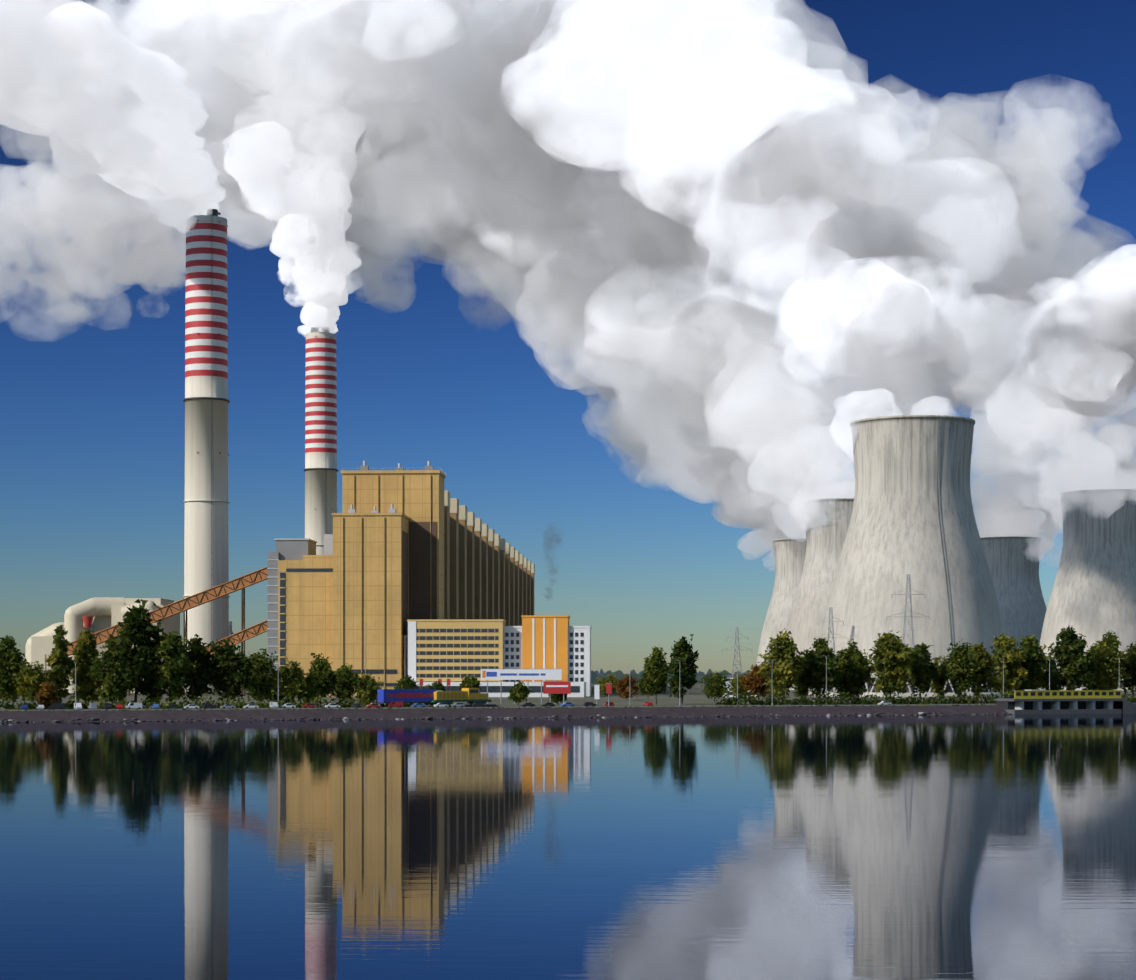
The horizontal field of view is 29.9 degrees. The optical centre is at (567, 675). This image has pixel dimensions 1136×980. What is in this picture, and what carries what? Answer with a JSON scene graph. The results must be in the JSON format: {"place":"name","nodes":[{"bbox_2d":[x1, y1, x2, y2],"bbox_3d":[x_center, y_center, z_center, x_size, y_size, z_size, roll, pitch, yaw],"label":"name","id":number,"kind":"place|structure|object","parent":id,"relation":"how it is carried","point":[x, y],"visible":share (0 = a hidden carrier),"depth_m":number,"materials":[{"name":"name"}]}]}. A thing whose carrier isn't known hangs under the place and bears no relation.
{"place":"outdoors","nodes":[
{"label":"outdoors","id":0,"kind":"place"},
{"bbox_2d":[229,621,234,652],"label":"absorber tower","id":1,"kind":"structure","parent":0,"point":[230,628],"depth_m":1413.74,"materials":[{"name":"grey metal"}]},
{"bbox_2d":[274,461,534,695],"bbox_3d":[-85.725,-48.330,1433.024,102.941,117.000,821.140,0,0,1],"label":"boiler house","id":2,"kind":"structure","parent":0,"point":[479,570],"depth_m":1037.30,"materials":[{"name":"brown metal"}]},
{"bbox_2d":[267,468,441,688],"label":"boiler house fittings","id":3,"kind":"object","parent":2,"relation":"attached to","point":[272,594],"visible":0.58,"depth_m":1035.66,"materials":[{"name":"grey metal"}]},
{"bbox_2d":[0,703,1134,710],"bbox_3d":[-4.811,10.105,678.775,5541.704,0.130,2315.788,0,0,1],"label":"shore road","id":4,"kind":"structure","parent":0,"point":[495,707],"depth_m":669.74,"materials":[{"name":"grey asphalt"}]},
{"bbox_2d":[47,703,64,709],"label":"van","id":5,"kind":"object","parent":4,"relation":"on","point":[57,706],"visible":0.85,"depth_m":628.68,"materials":[{"name":"grey paint"}]},
{"bbox_2d":[88,703,96,708],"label":"van","id":6,"kind":"object","parent":4,"relation":"on","point":[92,706],"visible":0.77,"depth_m":631.36,"materials":[{"name":"grey paint"}]},
{"bbox_2d":[125,703,141,708],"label":"van","id":7,"kind":"object","parent":4,"relation":"on","point":[135,705],"visible":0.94,"depth_m":637.24,"materials":[{"name":"white paint"}]},
{"bbox_2d":[165,704,180,708],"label":"car","id":8,"kind":"object","parent":4,"relation":"on","point":[172,706],"visible":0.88,"depth_m":641.46,"materials":[{"name":"grey paint"}]},
{"bbox_2d":[184,704,198,708],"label":"car","id":9,"kind":"object","parent":4,"relation":"on","point":[191,706],"visible":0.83,"depth_m":643.29,"materials":[{"name":"white paint"}]},
{"bbox_2d":[203,704,215,708],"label":"car","id":10,"kind":"object","parent":4,"relation":"on","point":[205,706],"visible":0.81,"depth_m":645.37,"materials":[{"name":"grey paint"}]},
{"bbox_2d":[220,704,235,708],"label":"car","id":11,"kind":"object","parent":4,"relation":"on","point":[227,706],"visible":0.92,"depth_m":647.94,"materials":[{"name":"grey paint"}]},
{"bbox_2d":[302,703,314,707],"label":"car","id":12,"kind":"object","parent":4,"relation":"on","point":[311,705],"visible":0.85,"depth_m":657.16,"materials":[{"name":"red paint"}]},
{"bbox_2d":[325,703,339,707],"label":"car","id":13,"kind":"object","parent":4,"relation":"on","point":[329,705],"visible":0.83,"depth_m":660.09,"materials":[{"name":"white paint"}]},
{"bbox_2d":[388,701,402,707],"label":"van","id":14,"kind":"object","parent":4,"relation":"on","point":[398,704],"visible":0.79,"depth_m":667.46,"materials":[{"name":"red paint"}]},
{"bbox_2d":[377,689,436,706],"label":"blue lorry","id":15,"kind":"object","parent":4,"relation":"on","point":[424,696],"visible":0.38,"depth_m":670.83,"materials":[{"name":"metal"}]},
{"bbox_2d":[426,688,498,706],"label":"shunting locomotive","id":16,"kind":"object","parent":4,"relation":"on","point":[470,696],"visible":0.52,"depth_m":682.01,"materials":[{"name":"yellow metal"}]},
{"bbox_2d":[521,702,534,706],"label":"car","id":17,"kind":"object","parent":4,"relation":"on","point":[525,704],"visible":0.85,"depth_m":683.97,"materials":[{"name":"grey paint"}]},
{"bbox_2d":[541,702,554,706],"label":"car","id":18,"kind":"object","parent":4,"relation":"on","point":[545,704],"visible":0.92,"depth_m":686.83,"materials":[{"name":"grey paint"}]},
{"bbox_2d":[594,684,599,705],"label":"white sign","id":19,"kind":"object","parent":4,"relation":"on","point":[596,691],"visible":0.88,"depth_m":692.49,"materials":[{"name":"white metal"}]},
{"bbox_2d":[605,683,611,705],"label":"red sign","id":20,"kind":"object","parent":4,"relation":"on","point":[608,688],"visible":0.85,"depth_m":692.43,"materials":[{"name":"red metal"}]},
{"bbox_2d":[0,714,1135,979],"bbox_3d":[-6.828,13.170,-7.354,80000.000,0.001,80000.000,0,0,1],"label":"water","id":21,"kind":"structure","parent":0,"point":[998,846],"depth_m":161.97,"materials":[{"name":"blue liquid"}]},
{"bbox_2d":[0,684,1135,721],"bbox_3d":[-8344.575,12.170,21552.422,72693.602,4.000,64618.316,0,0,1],"label":"ground","id":22,"kind":"structure","parent":0,"point":[694,696],"depth_m":673.17,"materials":[{"name":"grey soil"}]},
{"bbox_2d":[0,635,26,702],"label":"tree","id":23,"kind":"object","parent":22,"relation":"on","point":[11,658],"visible":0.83,"depth_m":642.13,"materials":[{"name":"green plant"}]},
{"bbox_2d":[8,654,26,704],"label":"tree","id":24,"kind":"object","parent":22,"relation":"on","point":[11,698],"depth_m":672.48,"materials":[{"name":"green plant"}]},
{"bbox_2d":[12,660,55,703],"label":"tree","id":25,"kind":"object","parent":22,"relation":"on","point":[33,679],"visible":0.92,"depth_m":639.19,"materials":[{"name":"green plant"}]},
{"bbox_2d":[34,682,58,708],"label":"tree","id":26,"kind":"object","parent":22,"relation":"on","point":[45,695],"visible":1,"depth_m":633.41,"materials":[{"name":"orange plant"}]},
{"bbox_2d":[45,625,77,702],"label":"tree","id":27,"kind":"object","parent":22,"relation":"on","point":[60,662],"visible":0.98,"depth_m":650.75,"materials":[{"name":"green plant"}]},
{"bbox_2d":[69,629,103,702],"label":"tree","id":28,"kind":"object","parent":22,"relation":"on","point":[85,644],"visible":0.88,"depth_m":658.72,"materials":[{"name":"green plant"}]},
{"bbox_2d":[69,660,106,701],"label":"tree","id":29,"kind":"object","parent":22,"relation":"on","point":[97,683],"visible":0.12,"depth_m":674.14,"materials":[{"name":"green plant"}]},
{"bbox_2d":[25,597,179,692],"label":"pipe","id":30,"kind":"object","parent":22,"relation":"on","point":[96,614],"visible":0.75,"depth_m":1126.74,"materials":[{"name":"white metal"}]},
{"bbox_2d":[87,638,136,703],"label":"tree","id":31,"kind":"object","parent":22,"relation":"on","point":[116,678],"visible":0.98,"depth_m":650.76,"materials":[{"name":"green plant"}]},
{"bbox_2d":[99,599,166,702],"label":"tree","id":32,"kind":"object","parent":22,"relation":"on","point":[140,630],"visible":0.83,"depth_m":661.26,"materials":[{"name":"green plant"}]},
{"bbox_2d":[143,676,166,702],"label":"tree","id":33,"kind":"object","parent":22,"relation":"on","point":[158,695],"visible":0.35,"depth_m":692.42,"materials":[{"name":"green plant"}]},
{"bbox_2d":[66,566,267,695],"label":"conveyor","id":34,"kind":"object","parent":22,"relation":"on","point":[241,583],"visible":0.69,"depth_m":1042.27,"materials":[{"name":"brown metal"}]},
{"bbox_2d":[149,631,200,700],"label":"tree","id":35,"kind":"object","parent":22,"relation":"on","point":[172,671],"visible":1,"depth_m":660.78,"materials":[{"name":"green plant"}]},
{"bbox_2d":[181,634,217,700],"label":"tree","id":36,"kind":"object","parent":22,"relation":"on","point":[198,652],"visible":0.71,"depth_m":669.65,"materials":[{"name":"green plant"}]},
{"bbox_2d":[183,209,229,690],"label":"chimney","id":37,"kind":"object","parent":22,"relation":"on","point":[206,400],"visible":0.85,"depth_m":1342.38,"materials":[{"name":"white paint"}]},
{"bbox_2d":[192,638,256,700],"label":"tree","id":38,"kind":"object","parent":22,"relation":"on","point":[229,661],"visible":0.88,"depth_m":669.04,"materials":[{"name":"green plant"}]},
{"bbox_2d":[212,648,244,699],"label":"tree","id":39,"kind":"object","parent":22,"relation":"on","point":[237,693],"visible":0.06,"depth_m":694.84,"materials":[{"name":"green plant"}]},
{"bbox_2d":[206,620,267,654],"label":"conveyor","id":40,"kind":"object","parent":22,"relation":"on","point":[250,632],"visible":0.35,"depth_m":1037.37,"materials":[{"name":"brown metal"}]},
{"bbox_2d":[237,648,284,702],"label":"tree","id":41,"kind":"object","parent":22,"relation":"on","point":[261,675],"visible":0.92,"depth_m":669.17,"materials":[{"name":"green plant"}]},
{"bbox_2d":[264,673,281,700],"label":"tree","id":42,"kind":"object","parent":22,"relation":"on","point":[274,697],"visible":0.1,"depth_m":700.87,"materials":[{"name":"green plant"}]},
{"bbox_2d":[273,664,288,702],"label":"tree","id":43,"kind":"object","parent":22,"relation":"on","point":[281,671],"visible":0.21,"depth_m":696.40,"materials":[{"name":"green plant"}]},
{"bbox_2d":[275,659,307,704],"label":"tree","id":44,"kind":"object","parent":22,"relation":"on","point":[291,680],"visible":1,"depth_m":671.56,"materials":[{"name":"green plant"}]},
{"bbox_2d":[299,677,315,701],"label":"tree","id":45,"kind":"object","parent":22,"relation":"on","point":[307,696],"visible":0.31,"depth_m":704.28,"materials":[{"name":"green plant"}]},
{"bbox_2d":[303,653,337,705],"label":"tree","id":46,"kind":"object","parent":22,"relation":"on","point":[320,673],"visible":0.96,"depth_m":677.79,"materials":[{"name":"green plant"}]},
{"bbox_2d":[304,327,337,554],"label":"chimney","id":47,"kind":"object","parent":22,"relation":"on","point":[320,469],"visible":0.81,"depth_m":1800.12,"materials":[{"name":"white paint"}]},
{"bbox_2d":[327,663,361,703],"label":"tree","id":48,"kind":"object","parent":22,"relation":"on","point":[345,681],"visible":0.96,"depth_m":677.70,"materials":[{"name":"green plant"}]},
{"bbox_2d":[363,625,366,674],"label":"lamp mast","id":49,"kind":"object","parent":22,"relation":"on","point":[365,649],"visible":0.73,"depth_m":706.54,"materials":[{"name":"grey metal"}]},
{"bbox_2d":[352,673,383,703],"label":"tree","id":50,"kind":"object","parent":22,"relation":"on","point":[369,684],"visible":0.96,"depth_m":677.92,"materials":[{"name":"green plant"}]},
{"bbox_2d":[394,675,421,703],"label":"tree","id":51,"kind":"object","parent":22,"relation":"on","point":[406,682],"visible":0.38,"depth_m":700.28,"materials":[{"name":"green plant"}]},
{"bbox_2d":[419,678,449,688],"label":"banner flags","id":52,"kind":"object","parent":22,"relation":"on","point":[439,680],"visible":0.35,"depth_m":793.34},
{"bbox_2d":[425,681,446,704],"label":"tree","id":53,"kind":"object","parent":22,"relation":"on","point":[438,686],"visible":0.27,"depth_m":691.15,"materials":[{"name":"green plant"}]},
{"bbox_2d":[459,676,481,690],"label":"tree","id":54,"kind":"object","parent":22,"relation":"on","point":[471,682],"visible":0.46,"depth_m":740.35,"materials":[{"name":"green plant"}]},
{"bbox_2d":[407,615,591,696],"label":"office blocks","id":55,"kind":"structure","parent":22,"relation":"on","point":[454,651],"depth_m":1020.26,"materials":[{"name":"white concrete"}]},
{"bbox_2d":[508,680,532,705],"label":"tree","id":56,"kind":"object","parent":22,"relation":"on","point":[519,691],"visible":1,"depth_m":714.55,"materials":[{"name":"green plant"}]},
{"bbox_2d":[481,669,561,703],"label":"billboard","id":57,"kind":"object","parent":22,"relation":"on","point":[521,674],"visible":0.98,"depth_m":752.88},
{"bbox_2d":[543,681,570,702],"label":"red billboard","id":58,"kind":"object","parent":22,"relation":"on","point":[556,687],"visible":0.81,"depth_m":712.67},
{"bbox_2d":[548,694,567,704],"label":"tree","id":59,"kind":"object","parent":22,"relation":"on","point":[556,698],"visible":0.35,"depth_m":719.88,"materials":[{"name":"green plant"}]},
{"bbox_2d":[0,712,1122,722],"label":"shore rocks","id":60,"kind":"object","parent":22,"relation":"on","point":[2,720],"visible":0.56,"depth_m":649.15,"materials":[{"name":"grey stone"}]},
{"bbox_2d":[0,684,1135,709],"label":"hedge bushes","id":61,"kind":"object","parent":22,"relation":"on","point":[877,700],"visible":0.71,"depth_m":724.89,"materials":[{"name":"green plant"}]},
{"bbox_2d":[4,703,1135,710],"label":"bank grass tufts","id":62,"kind":"object","parent":22,"relation":"on","point":[487,707],"visible":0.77,"depth_m":652.21,"materials":[{"name":"green plant"}]},
{"bbox_2d":[594,672,617,696],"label":"tree","id":63,"kind":"object","parent":22,"relation":"on","point":[602,682],"visible":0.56,"depth_m":878.61,"materials":[{"name":"green plant"}]},
{"bbox_2d":[615,675,639,699],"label":"tree","id":64,"kind":"object","parent":22,"relation":"on","point":[625,687],"visible":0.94,"depth_m":859.70,"materials":[{"name":"brown plant"}]},
{"bbox_2d":[636,673,650,694],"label":"tree","id":65,"kind":"object","parent":22,"relation":"on","point":[642,690],"visible":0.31,"depth_m":906.40,"materials":[{"name":"green plant"}]},
{"bbox_2d":[641,646,669,703],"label":"tree","id":66,"kind":"object","parent":22,"relation":"on","point":[655,681],"visible":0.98,"depth_m":743.83,"materials":[{"name":"green plant"}]},
{"bbox_2d":[591,669,751,683],"bbox_3d":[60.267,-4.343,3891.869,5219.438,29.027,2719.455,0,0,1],"label":"treeline","id":67,"kind":"object","parent":22,"relation":"on","point":[619,674],"visible":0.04,"depth_m":2628.19,"materials":[{"name":"green plant"}]},
{"bbox_2d":[659,634,698,704],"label":"tree","id":68,"kind":"object","parent":22,"relation":"on","point":[682,667],"visible":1,"depth_m":738.83,"materials":[{"name":"green plant"}]},
{"bbox_2d":[698,670,734,701],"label":"tree","id":69,"kind":"object","parent":22,"relation":"on","point":[715,688],"visible":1,"depth_m":807.98,"materials":[{"name":"green plant"}]},
{"bbox_2d":[723,628,750,674],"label":"pylon","id":70,"kind":"object","parent":22,"relation":"on","point":[735,649],"visible":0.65,"depth_m":1140.62,"materials":[{"name":"grey metal"}]},
{"bbox_2d":[727,674,750,697],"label":"tree","id":71,"kind":"object","parent":22,"relation":"on","point":[734,688],"visible":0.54,"depth_m":822.69,"materials":[{"name":"green plant"}]},
{"bbox_2d":[740,662,771,700],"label":"tree","id":72,"kind":"object","parent":22,"relation":"on","point":[754,682],"visible":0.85,"depth_m":764.28,"materials":[{"name":"brown plant"}]},
{"bbox_2d":[768,665,782,700],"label":"tree","id":73,"kind":"object","parent":22,"relation":"on","point":[772,689],"visible":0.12,"depth_m":786.48,"materials":[{"name":"green plant"}]},
{"bbox_2d":[756,538,805,667],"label":"cooling tower","id":74,"kind":"structure","parent":22,"relation":"on","point":[790,558],"depth_m":1916.87,"materials":[{"name":"concrete"}]},
{"bbox_2d":[756,628,806,698],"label":"tree","id":75,"kind":"object","parent":22,"relation":"on","point":[786,662],"visible":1,"depth_m":750.95,"materials":[{"name":"green plant"}]},
{"bbox_2d":[792,656,813,698],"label":"tree","id":76,"kind":"object","parent":22,"relation":"on","point":[802,683],"visible":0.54,"depth_m":764.86,"materials":[{"name":"green plant"}]},
{"bbox_2d":[785,498,853,689],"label":"cooling tower","id":77,"kind":"structure","parent":22,"relation":"on","point":[821,561],"depth_m":1483.12,"materials":[{"name":"concrete"}]},
{"bbox_2d":[801,638,844,701],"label":"tree","id":78,"kind":"object","parent":22,"relation":"on","point":[816,660],"visible":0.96,"depth_m":760.74,"materials":[{"name":"green plant"}]},
{"bbox_2d":[818,607,846,696],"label":"pylon","id":79,"kind":"object","parent":22,"relation":"on","point":[832,635],"visible":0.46,"depth_m":1000.23,"materials":[{"name":"grey metal"}]},
{"bbox_2d":[733,580,923,656],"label":"power lines","id":80,"kind":"object","parent":79,"relation":"attached to","point":[830,626],"visible":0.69,"depth_m":991.21,"materials":[{"name":"grey metal"}]},
{"bbox_2d":[833,648,852,697],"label":"tree","id":81,"kind":"object","parent":22,"relation":"on","point":[842,661],"visible":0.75,"depth_m":773.40,"materials":[{"name":"green plant"}]},
{"bbox_2d":[842,659,860,701],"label":"tree","id":82,"kind":"object","parent":22,"relation":"on","point":[850,686],"visible":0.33,"depth_m":773.44,"materials":[{"name":"green plant"}]},
{"bbox_2d":[845,639,872,702],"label":"tree","id":83,"kind":"object","parent":22,"relation":"on","point":[850,649],"visible":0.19,"depth_m":778.37,"materials":[{"name":"green plant"}]},
{"bbox_2d":[846,649,872,702],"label":"tree","id":84,"kind":"object","parent":22,"relation":"on","point":[857,658],"visible":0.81,"depth_m":774.08,"materials":[{"name":"green plant"}]},
{"bbox_2d":[867,630,916,698],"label":"tree","id":85,"kind":"object","parent":22,"relation":"on","point":[891,666],"visible":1,"depth_m":766.27,"materials":[{"name":"green plant"}]},
{"bbox_2d":[888,574,928,698],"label":"pylon","id":86,"kind":"object","parent":22,"relation":"on","point":[910,604],"visible":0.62,"depth_m":895.21,"materials":[{"name":"grey metal"}]},
{"bbox_2d":[808,415,1013,696],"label":"cooling tower","id":87,"kind":"structure","parent":22,"relation":"on","point":[912,515],"depth_m":1008.26,"materials":[{"name":"concrete"}]},
{"bbox_2d":[906,642,938,701],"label":"tree","id":88,"kind":"object","parent":22,"relation":"on","point":[924,668],"visible":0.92,"depth_m":777.87,"materials":[{"name":"green plant"}]},
{"bbox_2d":[930,655,948,701],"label":"tree","id":89,"kind":"object","parent":22,"relation":"on","point":[939,684],"visible":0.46,"depth_m":791.92,"materials":[{"name":"green plant"}]},
{"bbox_2d":[938,639,981,699],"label":"tree","id":90,"kind":"object","parent":22,"relation":"on","point":[958,666],"visible":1,"depth_m":780.16,"materials":[{"name":"green plant"}]},
{"bbox_2d":[968,642,995,702],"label":"tree","id":91,"kind":"object","parent":22,"relation":"on","point":[983,659],"visible":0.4,"depth_m":792.34,"materials":[{"name":"green plant"}]},
{"bbox_2d":[983,633,1029,697],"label":"tree","id":92,"kind":"object","parent":22,"relation":"on","point":[1014,673],"visible":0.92,"depth_m":784.31,"materials":[{"name":"green plant"}]},
{"bbox_2d":[981,536,1046,685],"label":"cooling tower","id":93,"kind":"structure","parent":22,"relation":"on","point":[1014,571],"depth_m":1889.02,"materials":[{"name":"concrete"}]},
{"bbox_2d":[1014,671,1042,690],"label":"tree","id":94,"kind":"object","parent":22,"relation":"on","point":[1024,689],"visible":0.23,"depth_m":799.10,"materials":[{"name":"green plant"}]},
{"bbox_2d":[1012,635,1048,689],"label":"tree","id":95,"kind":"object","parent":22,"relation":"on","point":[1034,663],"visible":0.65,"depth_m":797.67,"materials":[{"name":"green plant"}]},
{"bbox_2d":[1038,655,1063,689],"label":"tree","id":96,"kind":"object","parent":22,"relation":"on","point":[1044,674],"visible":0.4,"depth_m":808.97,"materials":[{"name":"green plant"}]},
{"bbox_2d":[995,690,1135,714],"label":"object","id":97,"kind":"object","parent":22,"relation":"on","point":[1063,702],"visible":1,"depth_m":723.69,"materials":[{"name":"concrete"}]},
{"bbox_2d":[1044,625,1101,689],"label":"tree","id":98,"kind":"object","parent":22,"relation":"on","point":[1073,665],"visible":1,"depth_m":796.22,"materials":[{"name":"green plant"}]},
{"bbox_2d":[1039,489,1135,690],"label":"cooling tower","id":99,"kind":"structure","parent":22,"relation":"on","point":[1092,599],"depth_m":1408.85,"materials":[{"name":"concrete"}]},
{"bbox_2d":[1084,643,1102,689],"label":"tree","id":100,"kind":"object","parent":22,"relation":"on","point":[1093,686],"visible":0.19,"depth_m":813.32,"materials":[{"name":"green plant"}]},
{"bbox_2d":[1090,631,1130,689],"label":"tree","id":101,"kind":"object","parent":22,"relation":"on","point":[1109,668],"visible":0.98,"depth_m":803.55,"materials":[{"name":"green plant"}]},
{"bbox_2d":[1121,642,1135,698],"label":"tree","id":102,"kind":"object","parent":22,"relation":"on","point":[1130,669],"visible":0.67,"depth_m":815.57,"materials":[{"name":"green plant"}]},
{"bbox_2d":[0,0,1135,674],"label":"sky","id":103,"kind":"structure","parent":0,"point":[635,277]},
{"bbox_2d":[724,675,754,696],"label":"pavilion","id":104,"kind":"structure","parent":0,"point":[730,677],"depth_m":991.53,"materials":[{"name":"white glass"}]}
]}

